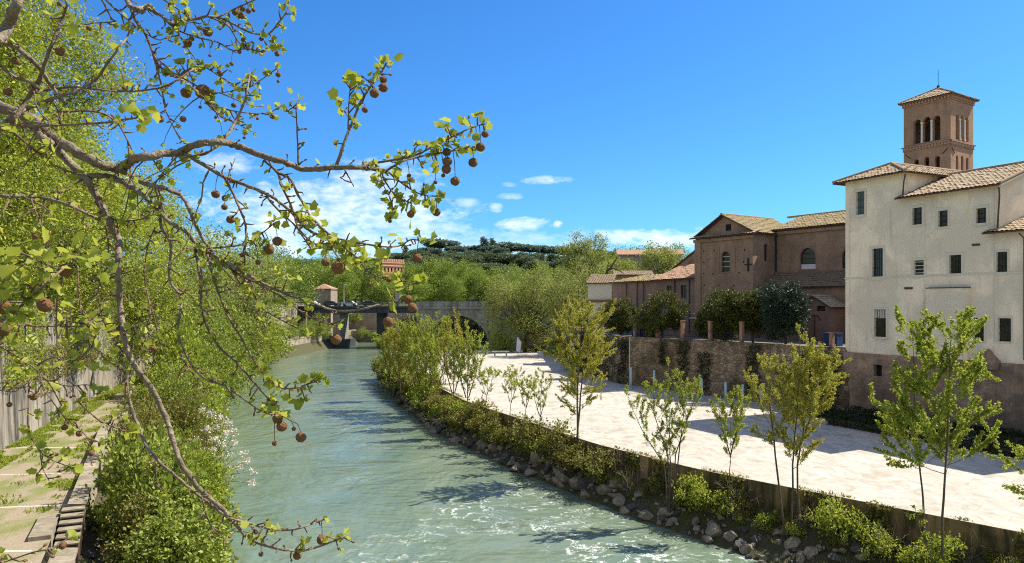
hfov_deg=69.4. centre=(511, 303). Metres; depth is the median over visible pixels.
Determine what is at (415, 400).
bank shrub
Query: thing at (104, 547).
shrub
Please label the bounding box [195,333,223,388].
river shrub
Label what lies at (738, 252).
brick church
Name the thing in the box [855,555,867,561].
boulder
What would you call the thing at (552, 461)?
dry brush
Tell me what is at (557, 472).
boulder
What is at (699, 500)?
bank shrub
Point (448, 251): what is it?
hill tree
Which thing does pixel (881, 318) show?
window
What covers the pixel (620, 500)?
boulder
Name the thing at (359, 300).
poplar tree
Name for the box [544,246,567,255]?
stone pine
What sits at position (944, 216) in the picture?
window
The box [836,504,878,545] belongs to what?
bank shrub
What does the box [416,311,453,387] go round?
young tree
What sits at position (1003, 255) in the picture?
window
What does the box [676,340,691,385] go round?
ivy patch
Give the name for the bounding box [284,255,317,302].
poplar tree
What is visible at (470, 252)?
hill tree
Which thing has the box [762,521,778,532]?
bank shrub
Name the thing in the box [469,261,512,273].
hill tree
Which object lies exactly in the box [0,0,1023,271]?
sky
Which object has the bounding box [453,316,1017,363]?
ground
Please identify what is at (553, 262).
hill tree
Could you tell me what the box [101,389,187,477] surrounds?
river shrub
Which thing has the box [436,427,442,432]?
boulder
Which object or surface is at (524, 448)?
bank shrub
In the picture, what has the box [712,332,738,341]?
terrace railing
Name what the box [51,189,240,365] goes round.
bank tree
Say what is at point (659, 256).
airy tree
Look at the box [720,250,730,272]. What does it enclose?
arched window
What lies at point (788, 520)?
bank shrub
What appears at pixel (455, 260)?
hill tree
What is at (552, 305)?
willow tree
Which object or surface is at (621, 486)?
boulder
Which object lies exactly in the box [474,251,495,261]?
hill tree
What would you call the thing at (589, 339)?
young tree
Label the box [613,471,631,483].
bank shrub
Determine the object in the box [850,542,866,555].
boulder
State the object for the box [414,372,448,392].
bank shrub
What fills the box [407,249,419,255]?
hill tree
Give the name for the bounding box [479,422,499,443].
bank shrub
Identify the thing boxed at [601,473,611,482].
bank shrub
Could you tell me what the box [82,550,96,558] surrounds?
boulder
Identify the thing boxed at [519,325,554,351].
round bush
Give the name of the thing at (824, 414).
hedge
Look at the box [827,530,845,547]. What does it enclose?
bank shrub
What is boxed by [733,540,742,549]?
boulder
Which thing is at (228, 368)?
river shrub
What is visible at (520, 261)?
hill tree
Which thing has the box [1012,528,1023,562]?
wall weeds
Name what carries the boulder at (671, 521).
on the island bank at (764, 545)
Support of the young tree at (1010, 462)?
on the island pavement
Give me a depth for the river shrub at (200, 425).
50.02 m
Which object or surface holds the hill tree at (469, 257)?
on the hill terrain at (337, 299)
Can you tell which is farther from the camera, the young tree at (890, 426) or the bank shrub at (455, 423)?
the bank shrub at (455, 423)
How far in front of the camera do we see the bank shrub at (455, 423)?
65.51 m
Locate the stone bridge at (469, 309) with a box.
[416,301,573,349]
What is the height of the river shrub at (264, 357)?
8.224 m
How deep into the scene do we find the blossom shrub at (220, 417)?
43.82 m
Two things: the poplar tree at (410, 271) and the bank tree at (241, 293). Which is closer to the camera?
the bank tree at (241, 293)
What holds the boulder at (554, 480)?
on the island bank at (764, 545)
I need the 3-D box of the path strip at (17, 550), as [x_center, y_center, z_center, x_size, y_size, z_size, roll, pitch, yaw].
[-20.105,8.722,25.919,6.361,0.056,0.180,0,0,-2]
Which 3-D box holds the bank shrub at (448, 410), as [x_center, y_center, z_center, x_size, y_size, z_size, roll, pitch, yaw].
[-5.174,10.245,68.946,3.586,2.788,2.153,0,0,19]
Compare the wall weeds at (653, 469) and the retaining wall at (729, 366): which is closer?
the wall weeds at (653, 469)
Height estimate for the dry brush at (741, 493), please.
1.783 m
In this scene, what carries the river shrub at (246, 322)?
on the river bank at (305, 348)
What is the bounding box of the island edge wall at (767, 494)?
[440,389,1023,562]
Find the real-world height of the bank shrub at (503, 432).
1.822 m
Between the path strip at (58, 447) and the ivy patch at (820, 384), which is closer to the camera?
the path strip at (58, 447)
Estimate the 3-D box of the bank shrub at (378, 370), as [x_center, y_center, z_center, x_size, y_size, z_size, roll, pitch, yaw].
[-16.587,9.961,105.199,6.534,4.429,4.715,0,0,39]
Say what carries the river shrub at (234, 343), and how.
on the river bank at (305, 348)
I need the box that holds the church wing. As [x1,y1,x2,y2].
[608,264,694,334]
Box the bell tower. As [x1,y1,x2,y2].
[897,85,979,170]
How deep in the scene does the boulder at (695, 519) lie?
38.54 m
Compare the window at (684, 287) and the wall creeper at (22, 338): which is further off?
the window at (684, 287)
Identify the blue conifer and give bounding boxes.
[756,278,815,343]
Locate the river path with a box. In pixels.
[0,331,332,562]
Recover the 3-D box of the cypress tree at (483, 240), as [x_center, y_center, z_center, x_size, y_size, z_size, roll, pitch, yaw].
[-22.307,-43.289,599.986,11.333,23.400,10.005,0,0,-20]
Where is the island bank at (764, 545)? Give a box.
[377,375,1000,562]
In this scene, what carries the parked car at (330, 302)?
on the steel bridge at (382, 312)
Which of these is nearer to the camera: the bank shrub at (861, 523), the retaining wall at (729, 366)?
the bank shrub at (861, 523)
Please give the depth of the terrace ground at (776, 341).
78.59 m
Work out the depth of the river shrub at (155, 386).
58.16 m
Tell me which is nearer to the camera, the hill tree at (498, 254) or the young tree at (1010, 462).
the young tree at (1010, 462)
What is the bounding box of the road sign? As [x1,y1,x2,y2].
[395,293,400,305]
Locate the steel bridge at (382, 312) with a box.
[296,302,416,347]
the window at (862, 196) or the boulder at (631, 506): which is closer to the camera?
the boulder at (631, 506)
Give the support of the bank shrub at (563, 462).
on the island bank at (764, 545)
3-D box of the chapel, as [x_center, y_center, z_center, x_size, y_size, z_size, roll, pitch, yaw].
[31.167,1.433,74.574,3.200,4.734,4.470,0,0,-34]
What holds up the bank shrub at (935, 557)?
on the island bank at (764, 545)
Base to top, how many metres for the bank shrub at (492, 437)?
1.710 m
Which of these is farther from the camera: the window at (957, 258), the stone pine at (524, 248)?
the stone pine at (524, 248)
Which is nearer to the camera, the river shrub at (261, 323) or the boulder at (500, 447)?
the boulder at (500, 447)
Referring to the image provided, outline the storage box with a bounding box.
[823,332,843,345]
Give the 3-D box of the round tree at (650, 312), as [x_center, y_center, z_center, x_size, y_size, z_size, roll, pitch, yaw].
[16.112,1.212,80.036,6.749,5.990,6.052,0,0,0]
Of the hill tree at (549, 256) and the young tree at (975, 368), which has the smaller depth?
the young tree at (975, 368)
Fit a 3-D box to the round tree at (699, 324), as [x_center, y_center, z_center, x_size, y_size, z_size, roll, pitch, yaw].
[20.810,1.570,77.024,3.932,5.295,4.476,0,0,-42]
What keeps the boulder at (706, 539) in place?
on the island bank at (764, 545)
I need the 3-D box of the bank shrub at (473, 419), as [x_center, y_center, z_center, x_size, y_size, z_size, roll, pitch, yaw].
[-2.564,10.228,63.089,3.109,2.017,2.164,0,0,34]
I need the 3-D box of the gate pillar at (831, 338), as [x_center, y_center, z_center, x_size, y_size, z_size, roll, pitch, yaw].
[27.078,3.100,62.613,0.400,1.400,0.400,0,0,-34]
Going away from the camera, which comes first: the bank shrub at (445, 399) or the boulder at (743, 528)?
the boulder at (743, 528)
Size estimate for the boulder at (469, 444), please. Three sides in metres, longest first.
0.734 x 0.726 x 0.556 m
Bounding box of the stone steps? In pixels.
[54,505,84,562]
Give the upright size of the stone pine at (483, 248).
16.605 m
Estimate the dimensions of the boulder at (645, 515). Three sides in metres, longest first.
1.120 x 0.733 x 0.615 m
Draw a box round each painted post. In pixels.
[629,367,632,388]
[701,379,703,398]
[723,382,726,401]
[741,384,744,402]
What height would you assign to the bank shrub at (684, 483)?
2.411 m
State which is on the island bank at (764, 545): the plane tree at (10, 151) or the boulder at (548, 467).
the boulder at (548, 467)
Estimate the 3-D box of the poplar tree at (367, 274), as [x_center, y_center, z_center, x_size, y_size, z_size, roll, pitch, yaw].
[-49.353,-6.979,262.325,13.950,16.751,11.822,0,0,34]
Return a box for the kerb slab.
[28,513,60,562]
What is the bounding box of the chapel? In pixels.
[799,294,844,341]
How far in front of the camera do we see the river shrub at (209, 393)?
59.09 m
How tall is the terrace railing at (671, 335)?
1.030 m
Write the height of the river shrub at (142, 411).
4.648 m
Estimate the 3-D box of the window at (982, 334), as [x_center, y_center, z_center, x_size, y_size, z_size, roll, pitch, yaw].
[32.367,1.717,51.203,0.305,1.861,1.049,0,0,-26]
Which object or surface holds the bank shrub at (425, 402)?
on the island bank at (764, 545)
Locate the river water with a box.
[212,342,757,562]
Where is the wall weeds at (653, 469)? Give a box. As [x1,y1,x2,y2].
[650,457,672,486]
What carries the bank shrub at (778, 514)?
on the island bank at (764, 545)
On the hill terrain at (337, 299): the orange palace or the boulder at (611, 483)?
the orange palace
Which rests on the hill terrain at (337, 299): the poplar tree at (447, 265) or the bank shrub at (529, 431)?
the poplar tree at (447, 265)
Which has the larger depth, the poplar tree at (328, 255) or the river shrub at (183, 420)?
the poplar tree at (328, 255)
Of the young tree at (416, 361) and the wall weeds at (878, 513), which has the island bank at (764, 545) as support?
the young tree at (416, 361)
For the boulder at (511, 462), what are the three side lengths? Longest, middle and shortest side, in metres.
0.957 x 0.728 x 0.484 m
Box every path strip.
[0,504,67,507]
[1,473,60,474]
[4,550,31,551]
[33,447,86,447]
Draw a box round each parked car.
[323,301,338,305]
[342,301,356,305]
[362,301,373,305]
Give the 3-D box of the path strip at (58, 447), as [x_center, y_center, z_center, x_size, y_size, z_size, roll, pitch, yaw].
[-28.063,8.722,44.672,5.306,0.056,0.180,0,0,-2]
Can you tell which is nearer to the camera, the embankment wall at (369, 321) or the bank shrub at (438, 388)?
the bank shrub at (438, 388)
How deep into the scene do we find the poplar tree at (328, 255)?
327.45 m
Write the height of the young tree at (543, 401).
5.314 m
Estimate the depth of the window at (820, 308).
73.48 m
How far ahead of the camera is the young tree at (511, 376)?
59.69 m
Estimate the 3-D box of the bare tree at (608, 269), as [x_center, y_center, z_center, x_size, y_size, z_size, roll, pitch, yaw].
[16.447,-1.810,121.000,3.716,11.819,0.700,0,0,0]
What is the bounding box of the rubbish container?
[632,328,645,336]
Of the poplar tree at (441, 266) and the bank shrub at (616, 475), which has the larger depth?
the poplar tree at (441, 266)
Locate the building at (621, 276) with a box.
[613,270,652,279]
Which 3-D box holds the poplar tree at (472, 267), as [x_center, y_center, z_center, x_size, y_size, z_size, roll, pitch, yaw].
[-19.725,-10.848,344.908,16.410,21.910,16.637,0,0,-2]
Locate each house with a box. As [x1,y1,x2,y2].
[310,284,337,330]
[586,274,616,328]
[616,249,683,273]
[670,250,694,270]
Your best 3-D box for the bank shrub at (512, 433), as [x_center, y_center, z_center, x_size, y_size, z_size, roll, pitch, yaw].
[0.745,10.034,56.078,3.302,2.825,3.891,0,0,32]
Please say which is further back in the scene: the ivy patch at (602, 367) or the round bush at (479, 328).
the round bush at (479, 328)
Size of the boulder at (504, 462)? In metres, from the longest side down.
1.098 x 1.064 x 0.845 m
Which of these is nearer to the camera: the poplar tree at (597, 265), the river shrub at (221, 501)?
the river shrub at (221, 501)
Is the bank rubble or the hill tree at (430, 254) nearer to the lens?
the bank rubble
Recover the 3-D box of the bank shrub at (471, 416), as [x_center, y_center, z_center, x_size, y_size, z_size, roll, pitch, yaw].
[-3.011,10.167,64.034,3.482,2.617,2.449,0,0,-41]
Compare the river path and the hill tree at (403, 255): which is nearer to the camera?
the river path
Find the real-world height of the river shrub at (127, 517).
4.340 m
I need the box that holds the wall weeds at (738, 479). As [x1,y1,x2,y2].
[716,471,746,498]
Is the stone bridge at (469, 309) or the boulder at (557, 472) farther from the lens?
the stone bridge at (469, 309)
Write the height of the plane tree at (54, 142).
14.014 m
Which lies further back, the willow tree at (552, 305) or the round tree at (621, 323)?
the willow tree at (552, 305)
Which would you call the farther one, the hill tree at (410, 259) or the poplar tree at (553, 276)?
the hill tree at (410, 259)
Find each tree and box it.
[0,0,161,296]
[0,0,492,562]
[0,125,193,318]
[1,197,131,300]
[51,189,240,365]
[110,224,301,336]
[192,235,304,320]
[232,249,326,305]
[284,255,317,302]
[287,256,325,271]
[300,257,329,297]
[314,251,341,286]
[318,260,358,302]
[332,268,361,302]
[341,252,377,305]
[349,313,363,329]
[353,258,373,302]
[357,262,387,302]
[362,279,397,305]
[370,327,408,392]
[377,317,419,401]
[379,271,405,301]
[389,252,412,261]
[393,307,436,386]
[396,261,423,302]
[398,280,436,302]
[402,335,442,413]
[404,255,432,265]
[404,261,424,269]
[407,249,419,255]
[408,256,445,300]
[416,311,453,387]
[418,252,438,257]
[418,264,442,300]
[419,247,444,256]
[425,257,461,300]
[427,256,457,266]
[430,257,448,298]
[433,307,474,396]
[435,273,467,300]
[443,249,458,254]
[443,251,463,257]
[446,259,476,300]
[449,253,484,263]
[449,327,488,404]
[455,258,483,292]
[462,250,474,254]
[464,266,488,300]
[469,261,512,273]
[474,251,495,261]
[474,365,499,413]
[475,259,580,350]
[478,236,489,252]
[479,265,502,296]
[479,271,510,299]
[489,238,495,245]
[492,252,513,261]
[493,364,524,423]
[494,253,524,263]
[497,271,521,300]
[506,263,528,291]
[509,374,537,418]
[512,255,539,266]
[515,268,540,299]
[521,260,554,272]
[523,252,547,260]
[524,367,552,439]
[533,260,554,297]
[533,295,616,448]
[534,254,605,333]
[541,268,567,300]
[546,253,559,261]
[546,257,571,272]
[551,255,581,260]
[554,229,612,308]
[555,263,577,298]
[581,265,641,298]
[584,255,610,273]
[590,243,625,272]
[594,296,640,334]
[595,255,647,278]
[605,257,623,273]
[624,357,703,515]
[630,289,692,337]
[632,240,659,249]
[632,242,683,273]
[661,241,690,259]
[691,298,725,340]
[702,286,752,340]
[706,385,751,516]
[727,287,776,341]
[743,323,852,534]
[868,304,967,559]
[872,306,1002,559]
[906,505,934,562]
[994,438,1023,499]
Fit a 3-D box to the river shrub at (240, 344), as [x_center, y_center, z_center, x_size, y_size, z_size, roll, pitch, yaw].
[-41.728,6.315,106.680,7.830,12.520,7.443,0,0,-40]
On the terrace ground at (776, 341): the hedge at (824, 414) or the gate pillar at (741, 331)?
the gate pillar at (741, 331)
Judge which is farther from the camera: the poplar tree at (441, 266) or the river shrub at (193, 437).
the poplar tree at (441, 266)
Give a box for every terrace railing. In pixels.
[664,330,680,337]
[685,331,707,339]
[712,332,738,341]
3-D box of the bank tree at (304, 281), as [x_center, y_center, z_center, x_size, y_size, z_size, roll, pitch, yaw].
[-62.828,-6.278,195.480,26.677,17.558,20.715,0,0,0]
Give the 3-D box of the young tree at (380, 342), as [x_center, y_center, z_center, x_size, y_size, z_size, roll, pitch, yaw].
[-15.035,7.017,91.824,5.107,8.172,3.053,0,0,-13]
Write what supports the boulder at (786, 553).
on the island bank at (764, 545)
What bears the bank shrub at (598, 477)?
on the island bank at (764, 545)
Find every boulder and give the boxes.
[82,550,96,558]
[95,537,117,549]
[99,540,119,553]
[396,399,403,404]
[432,418,441,424]
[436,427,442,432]
[449,438,458,443]
[453,436,463,441]
[466,441,473,447]
[477,439,483,450]
[488,443,496,451]
[497,445,503,451]
[498,453,510,464]
[502,454,510,460]
[506,459,515,465]
[509,462,519,471]
[517,464,529,471]
[525,468,537,476]
[530,452,540,465]
[545,465,551,472]
[551,477,558,484]
[553,467,564,476]
[557,482,563,488]
[558,473,568,483]
[568,476,579,488]
[574,477,590,490]
[580,490,590,498]
[591,472,607,483]
[596,484,610,494]
[608,477,621,488]
[608,493,621,497]
[613,495,625,506]
[617,484,623,490]
[619,506,630,514]
[627,503,638,510]
[634,486,643,497]
[637,510,653,519]
[657,506,674,516]
[659,516,665,521]
[666,517,677,525]
[692,516,699,525]
[693,525,701,532]
[702,535,713,543]
[705,522,722,537]
[726,530,737,541]
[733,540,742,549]
[737,525,748,532]
[739,544,753,553]
[750,534,758,543]
[772,528,780,534]
[775,539,781,544]
[780,550,789,558]
[784,536,800,549]
[796,551,805,562]
[803,546,817,557]
[828,553,842,561]
[837,538,846,546]
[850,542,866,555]
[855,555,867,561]
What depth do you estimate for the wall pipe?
79.74 m
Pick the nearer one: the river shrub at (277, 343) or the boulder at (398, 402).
the boulder at (398, 402)
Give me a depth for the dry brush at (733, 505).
37.48 m
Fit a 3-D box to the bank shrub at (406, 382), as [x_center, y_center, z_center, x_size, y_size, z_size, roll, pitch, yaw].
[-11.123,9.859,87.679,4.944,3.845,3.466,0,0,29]
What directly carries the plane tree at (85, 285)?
on the street ground
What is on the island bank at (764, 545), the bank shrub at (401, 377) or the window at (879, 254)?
the bank shrub at (401, 377)
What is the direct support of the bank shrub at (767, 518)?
on the island bank at (764, 545)
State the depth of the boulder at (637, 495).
42.71 m
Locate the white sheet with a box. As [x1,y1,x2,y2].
[516,338,520,351]
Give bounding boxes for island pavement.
[407,352,1023,532]
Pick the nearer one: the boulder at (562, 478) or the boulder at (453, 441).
the boulder at (562, 478)
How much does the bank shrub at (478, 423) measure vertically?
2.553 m
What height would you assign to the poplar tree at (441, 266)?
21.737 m
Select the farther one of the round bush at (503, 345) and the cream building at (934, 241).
the round bush at (503, 345)
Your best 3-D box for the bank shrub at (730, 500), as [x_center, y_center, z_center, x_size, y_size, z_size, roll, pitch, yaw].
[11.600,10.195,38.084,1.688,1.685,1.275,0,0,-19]
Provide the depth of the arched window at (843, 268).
77.52 m
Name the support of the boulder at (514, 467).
on the island bank at (764, 545)
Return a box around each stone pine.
[422,238,461,248]
[443,245,466,251]
[462,245,479,251]
[477,245,505,253]
[486,241,526,252]
[491,247,509,252]
[518,244,543,252]
[536,245,557,255]
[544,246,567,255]
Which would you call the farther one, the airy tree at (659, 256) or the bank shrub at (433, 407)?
the airy tree at (659, 256)
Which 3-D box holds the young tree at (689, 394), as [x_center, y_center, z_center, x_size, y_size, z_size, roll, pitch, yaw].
[8.266,7.347,40.071,4.414,9.013,2.054,0,0,0]
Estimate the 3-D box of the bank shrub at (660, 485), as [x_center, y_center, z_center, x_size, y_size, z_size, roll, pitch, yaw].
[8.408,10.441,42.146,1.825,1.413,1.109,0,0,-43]
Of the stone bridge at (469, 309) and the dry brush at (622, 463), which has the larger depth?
the stone bridge at (469, 309)
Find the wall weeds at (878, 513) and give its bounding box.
[864,500,895,536]
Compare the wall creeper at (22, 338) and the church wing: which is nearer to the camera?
the wall creeper at (22, 338)
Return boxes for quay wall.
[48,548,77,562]
[68,329,356,531]
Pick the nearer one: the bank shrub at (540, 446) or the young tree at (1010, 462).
the young tree at (1010, 462)
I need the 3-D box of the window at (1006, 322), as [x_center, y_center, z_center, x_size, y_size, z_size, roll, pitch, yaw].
[33.105,1.727,49.692,0.305,1.823,1.173,0,0,-26]
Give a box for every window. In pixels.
[682,285,686,298]
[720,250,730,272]
[726,224,730,230]
[764,244,765,260]
[798,246,816,270]
[818,306,824,310]
[840,247,844,269]
[854,188,866,217]
[869,245,884,279]
[872,307,887,338]
[910,205,924,226]
[911,257,925,277]
[935,207,949,228]
[947,252,963,274]
[971,315,985,341]
[973,205,988,225]
[994,249,1009,274]
[995,316,1012,342]
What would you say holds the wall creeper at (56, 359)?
attached to the embankment wall at (12, 418)
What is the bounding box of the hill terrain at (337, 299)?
[0,260,587,305]
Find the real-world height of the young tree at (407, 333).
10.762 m
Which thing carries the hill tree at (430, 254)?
on the hill terrain at (337, 299)
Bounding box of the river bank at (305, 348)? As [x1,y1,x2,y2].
[78,335,359,562]
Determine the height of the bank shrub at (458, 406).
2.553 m
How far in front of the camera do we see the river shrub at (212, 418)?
55.55 m
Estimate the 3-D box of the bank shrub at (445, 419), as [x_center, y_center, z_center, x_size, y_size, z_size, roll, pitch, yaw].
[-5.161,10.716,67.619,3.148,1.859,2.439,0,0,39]
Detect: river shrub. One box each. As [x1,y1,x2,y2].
[74,418,202,530]
[89,430,232,550]
[94,488,201,562]
[94,509,135,540]
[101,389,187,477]
[102,495,242,562]
[125,412,188,445]
[127,358,199,420]
[129,307,212,397]
[132,401,156,433]
[138,350,210,394]
[142,369,208,418]
[147,382,226,462]
[149,358,230,451]
[155,282,250,392]
[156,311,212,359]
[162,358,231,422]
[166,417,197,437]
[172,378,223,422]
[173,376,228,436]
[178,405,217,446]
[179,435,218,481]
[180,383,223,457]
[180,422,215,462]
[180,439,237,501]
[184,450,237,503]
[188,472,243,560]
[193,315,256,406]
[193,346,233,407]
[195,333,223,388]
[197,392,232,442]
[200,282,270,384]
[204,314,246,369]
[205,352,233,398]
[213,310,251,385]
[221,296,265,378]
[226,511,244,535]
[229,293,273,377]
[251,343,273,370]
[252,345,279,368]
[256,317,298,362]
[259,324,281,359]
[264,331,282,362]
[265,325,285,364]
[276,320,299,339]
[297,320,316,337]
[308,312,327,339]
[317,324,333,338]
[356,326,370,338]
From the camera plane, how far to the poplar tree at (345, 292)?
249.06 m
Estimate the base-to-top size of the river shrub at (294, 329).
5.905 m
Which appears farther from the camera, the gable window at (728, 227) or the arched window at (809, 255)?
the gable window at (728, 227)
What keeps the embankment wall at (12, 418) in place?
on the river path
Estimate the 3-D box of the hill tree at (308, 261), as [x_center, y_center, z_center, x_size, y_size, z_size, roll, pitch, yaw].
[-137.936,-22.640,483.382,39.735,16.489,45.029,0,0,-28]
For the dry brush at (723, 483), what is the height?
1.726 m
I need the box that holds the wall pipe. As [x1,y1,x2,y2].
[629,337,629,386]
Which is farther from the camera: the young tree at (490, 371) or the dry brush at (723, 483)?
the young tree at (490, 371)
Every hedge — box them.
[814,406,907,427]
[826,410,1023,459]
[842,405,1023,443]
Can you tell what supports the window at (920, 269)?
in the cream building at (934, 241)
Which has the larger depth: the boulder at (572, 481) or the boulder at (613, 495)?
the boulder at (572, 481)
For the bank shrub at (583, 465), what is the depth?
46.91 m
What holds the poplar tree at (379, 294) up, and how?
on the hill terrain at (337, 299)
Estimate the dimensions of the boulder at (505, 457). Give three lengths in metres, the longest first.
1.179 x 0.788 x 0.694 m
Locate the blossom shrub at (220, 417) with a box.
[190,403,258,490]
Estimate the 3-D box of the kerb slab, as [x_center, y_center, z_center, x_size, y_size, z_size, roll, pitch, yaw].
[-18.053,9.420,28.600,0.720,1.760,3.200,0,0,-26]
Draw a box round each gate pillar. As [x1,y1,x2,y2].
[655,326,659,337]
[680,320,685,338]
[707,321,712,340]
[739,322,744,341]
[828,332,834,346]
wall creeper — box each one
[0,300,51,390]
[33,342,64,397]
[49,300,100,378]
[97,301,148,371]
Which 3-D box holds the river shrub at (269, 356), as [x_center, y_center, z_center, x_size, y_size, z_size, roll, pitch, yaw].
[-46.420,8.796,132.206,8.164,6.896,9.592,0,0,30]
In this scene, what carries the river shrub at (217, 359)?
on the river bank at (305, 348)
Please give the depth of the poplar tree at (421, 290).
249.45 m
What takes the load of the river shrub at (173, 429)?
on the river bank at (305, 348)
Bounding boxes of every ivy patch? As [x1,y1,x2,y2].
[579,330,617,382]
[616,338,628,384]
[656,338,667,364]
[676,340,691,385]
[695,352,712,394]
[744,344,761,396]
[799,349,841,409]
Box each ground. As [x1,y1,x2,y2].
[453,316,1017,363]
[580,322,844,346]
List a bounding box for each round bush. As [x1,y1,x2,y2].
[393,314,416,342]
[445,316,486,345]
[470,319,487,345]
[481,317,526,351]
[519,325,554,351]
[538,329,562,354]
[557,323,586,370]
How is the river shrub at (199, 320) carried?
on the river bank at (305, 348)
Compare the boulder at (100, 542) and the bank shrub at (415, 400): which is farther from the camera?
the bank shrub at (415, 400)
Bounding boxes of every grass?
[0,372,148,513]
[419,405,964,562]
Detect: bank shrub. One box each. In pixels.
[368,354,383,375]
[372,359,388,380]
[375,361,390,383]
[379,362,408,389]
[389,368,404,388]
[393,369,419,391]
[398,368,427,394]
[400,372,425,390]
[406,381,439,412]
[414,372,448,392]
[420,393,443,409]
[421,390,442,405]
[421,394,439,415]
[423,403,440,418]
[431,393,447,410]
[434,385,447,394]
[435,393,456,410]
[436,395,462,412]
[437,412,464,425]
[438,404,449,419]
[442,396,461,413]
[443,399,461,416]
[446,408,469,431]
[447,397,470,417]
[456,395,497,428]
[456,405,483,431]
[461,403,488,423]
[464,414,498,434]
[466,412,486,428]
[473,406,502,424]
[478,414,508,433]
[478,428,495,444]
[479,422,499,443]
[486,426,504,444]
[488,425,509,438]
[499,426,511,442]
[503,419,537,446]
[513,412,550,449]
[513,438,538,459]
[529,431,549,452]
[535,436,552,457]
[537,417,575,456]
[537,441,562,463]
[551,433,581,462]
[551,441,586,471]
[556,440,587,465]
[565,444,607,469]
[572,458,592,476]
[580,445,620,482]
[587,455,610,484]
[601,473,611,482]
[608,470,624,480]
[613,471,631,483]
[627,481,639,494]
[639,476,655,493]
[648,475,667,494]
[670,492,691,506]
[671,470,707,507]
[674,479,714,513]
[704,497,718,513]
[705,486,745,519]
[725,487,748,507]
[734,500,756,515]
[734,511,747,523]
[736,510,751,524]
[751,510,779,530]
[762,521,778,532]
[773,505,789,524]
[779,521,807,539]
[784,515,796,529]
[800,494,856,542]
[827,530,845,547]
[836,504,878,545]
[854,520,903,562]
[865,527,894,549]
[895,542,932,562]
[912,530,972,562]
[915,530,965,553]
[925,550,950,562]
[982,547,1010,562]
[994,552,1020,562]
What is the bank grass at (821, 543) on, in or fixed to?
on the island bank at (764, 545)
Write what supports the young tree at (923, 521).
on the island bank at (764, 545)
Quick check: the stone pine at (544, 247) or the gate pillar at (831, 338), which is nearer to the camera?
the gate pillar at (831, 338)
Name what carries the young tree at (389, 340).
on the island bank at (764, 545)
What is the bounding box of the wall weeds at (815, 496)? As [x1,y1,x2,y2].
[791,487,837,520]
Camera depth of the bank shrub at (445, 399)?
70.73 m
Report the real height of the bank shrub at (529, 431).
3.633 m
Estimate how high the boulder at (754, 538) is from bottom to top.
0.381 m
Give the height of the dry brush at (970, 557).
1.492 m
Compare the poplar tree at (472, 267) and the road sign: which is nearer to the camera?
the road sign
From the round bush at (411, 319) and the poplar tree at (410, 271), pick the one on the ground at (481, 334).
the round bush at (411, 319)
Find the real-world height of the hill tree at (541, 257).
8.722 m
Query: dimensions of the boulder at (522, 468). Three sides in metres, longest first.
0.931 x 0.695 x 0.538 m
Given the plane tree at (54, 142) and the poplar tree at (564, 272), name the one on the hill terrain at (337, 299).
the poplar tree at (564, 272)
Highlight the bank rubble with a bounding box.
[382,378,912,562]
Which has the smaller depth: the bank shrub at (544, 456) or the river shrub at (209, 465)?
the river shrub at (209, 465)
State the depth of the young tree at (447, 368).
71.95 m
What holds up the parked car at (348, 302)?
on the steel bridge at (382, 312)
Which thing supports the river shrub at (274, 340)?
on the river bank at (305, 348)
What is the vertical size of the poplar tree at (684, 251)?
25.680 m
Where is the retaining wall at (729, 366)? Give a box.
[555,323,848,411]
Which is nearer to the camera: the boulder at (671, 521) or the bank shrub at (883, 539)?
the bank shrub at (883, 539)
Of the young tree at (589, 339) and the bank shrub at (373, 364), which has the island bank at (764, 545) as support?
the bank shrub at (373, 364)
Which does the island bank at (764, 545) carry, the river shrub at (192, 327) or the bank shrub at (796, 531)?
the bank shrub at (796, 531)
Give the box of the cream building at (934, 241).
[832,161,1023,435]
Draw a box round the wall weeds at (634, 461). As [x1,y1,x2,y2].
[624,451,639,476]
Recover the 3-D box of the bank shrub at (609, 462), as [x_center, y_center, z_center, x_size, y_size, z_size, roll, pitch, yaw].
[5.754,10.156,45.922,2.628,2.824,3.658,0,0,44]
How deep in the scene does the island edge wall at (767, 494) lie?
34.18 m
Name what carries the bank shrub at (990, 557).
on the island bank at (764, 545)
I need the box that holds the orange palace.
[382,259,404,279]
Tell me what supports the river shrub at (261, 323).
on the river bank at (305, 348)
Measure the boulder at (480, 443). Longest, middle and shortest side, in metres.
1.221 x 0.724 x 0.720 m
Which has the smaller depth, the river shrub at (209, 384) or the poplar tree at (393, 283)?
the river shrub at (209, 384)
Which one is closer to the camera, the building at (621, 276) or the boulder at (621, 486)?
the boulder at (621, 486)
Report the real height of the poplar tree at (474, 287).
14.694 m
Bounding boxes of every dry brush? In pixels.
[543,451,561,468]
[564,451,574,475]
[608,456,623,472]
[614,466,647,495]
[615,451,640,472]
[621,471,642,490]
[628,469,643,482]
[667,470,685,494]
[716,476,739,498]
[722,478,760,506]
[722,490,747,515]
[725,501,750,517]
[795,495,826,527]
[843,508,874,533]
[875,521,918,557]
[946,530,987,562]
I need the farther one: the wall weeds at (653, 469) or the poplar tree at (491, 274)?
the poplar tree at (491, 274)
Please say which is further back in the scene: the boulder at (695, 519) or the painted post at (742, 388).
the painted post at (742, 388)
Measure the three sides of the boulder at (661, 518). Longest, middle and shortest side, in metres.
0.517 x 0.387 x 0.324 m
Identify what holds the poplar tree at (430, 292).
on the hill terrain at (337, 299)
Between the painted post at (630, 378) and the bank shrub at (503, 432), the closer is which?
the bank shrub at (503, 432)
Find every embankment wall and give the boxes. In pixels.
[0,301,342,449]
[349,313,416,341]
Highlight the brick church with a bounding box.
[689,210,844,338]
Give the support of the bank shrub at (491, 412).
on the island bank at (764, 545)
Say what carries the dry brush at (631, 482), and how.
on the island bank at (764, 545)
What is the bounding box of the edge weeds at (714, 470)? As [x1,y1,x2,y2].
[441,387,1023,530]

